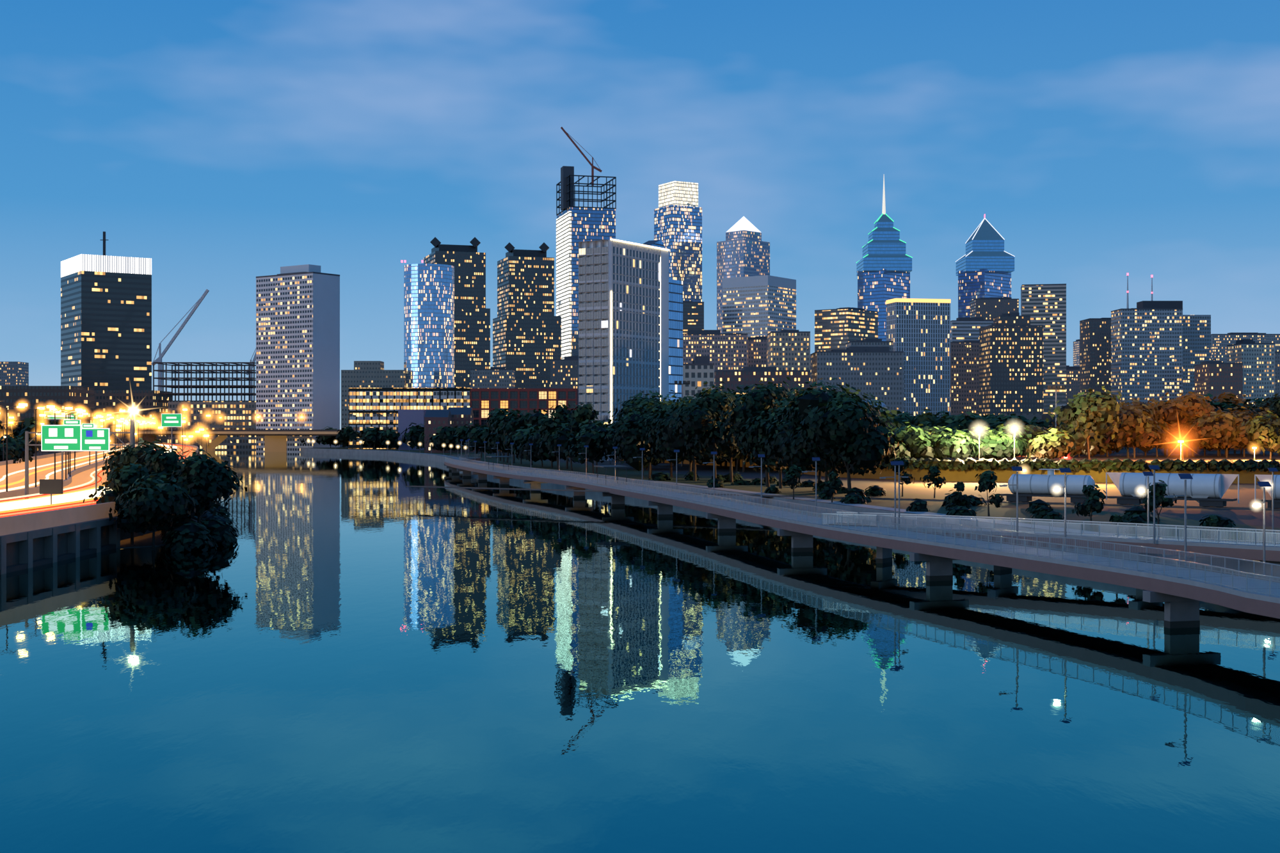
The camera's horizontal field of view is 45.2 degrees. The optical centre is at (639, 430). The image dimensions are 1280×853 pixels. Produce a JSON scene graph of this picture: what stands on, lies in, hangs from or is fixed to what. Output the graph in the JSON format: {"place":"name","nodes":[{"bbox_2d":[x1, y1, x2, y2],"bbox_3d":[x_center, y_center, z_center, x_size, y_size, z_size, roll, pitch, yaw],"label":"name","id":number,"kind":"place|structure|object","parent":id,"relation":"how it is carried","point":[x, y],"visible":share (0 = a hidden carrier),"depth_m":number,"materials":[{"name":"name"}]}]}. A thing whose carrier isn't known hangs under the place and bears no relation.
{"place":"outdoors","nodes":[
{"label":"outdoors","id":0,"kind":"place"},
{"bbox_2d":[0,411,198,574],"bbox_3d":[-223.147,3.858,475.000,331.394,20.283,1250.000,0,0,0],"label":"highway","id":1,"kind":"structure","parent":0,"point":[48,519],"depth_m":179.04,"materials":[{"name":"grey concrete"}]},
{"bbox_2d":[0,449,1279,852],"bbox_3d":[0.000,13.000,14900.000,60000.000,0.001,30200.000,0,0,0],"label":"water","id":2,"kind":"structure","parent":0,"point":[345,653],"depth_m":76.00,"materials":[{"name":"teal liquid"}]},
{"bbox_2d":[0,0,1279,429],"label":"sky","id":3,"kind":"structure","parent":0,"point":[223,144],"materials":[{"name":"blue"}]},
{"bbox_2d":[30,444,1279,583],"bbox_3d":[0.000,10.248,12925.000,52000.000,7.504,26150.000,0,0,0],"label":"land","id":4,"kind":"structure","parent":0,"point":[1244,520],"depth_m":266.95,"materials":[{"name":"concrete"}]},
{"bbox_2d":[0,381,1275,473],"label":"trees","id":5,"kind":"object","parent":4,"relation":"on","point":[572,432],"visible":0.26,"depth_m":433.89,"materials":[{"name":"green plant"}]},
{"bbox_2d":[0,380,1278,575],"bbox_3d":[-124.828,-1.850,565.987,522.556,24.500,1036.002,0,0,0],"label":"lamps","id":6,"kind":"object","parent":4,"relation":"on","point":[1148,474],"visible":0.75,"depth_m":201.44,"materials":[{"name":"grey metal"}]},
{"bbox_2d":[0,126,1279,451],"bbox_3d":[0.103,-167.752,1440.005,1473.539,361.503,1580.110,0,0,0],"label":"skyline","id":7,"kind":"structure","parent":4,"relation":"on","point":[893,345],"depth_m":1150.00,"materials":[{"name":"grey glass"}]},
{"bbox_2d":[82,376,1279,552],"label":"trees","id":8,"kind":"object","parent":4,"relation":"on","point":[159,487],"visible":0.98,"depth_m":279.03,"materials":[{"name":"green plant"}]},
{"bbox_2d":[117,238,1279,510],"bbox_3d":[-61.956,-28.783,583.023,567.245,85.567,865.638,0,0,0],"label":"building","id":9,"kind":"structure","parent":4,"relation":"on","point":[630,319],"depth_m":527.25,"materials":[{"name":"grey glass"}]},
{"bbox_2d":[444,454,1279,628],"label":"boardwalk","id":10,"kind":"structure","parent":4,"relation":"on","point":[1179,591],"depth_m":131.63,"materials":[{"name":"grey concrete"}]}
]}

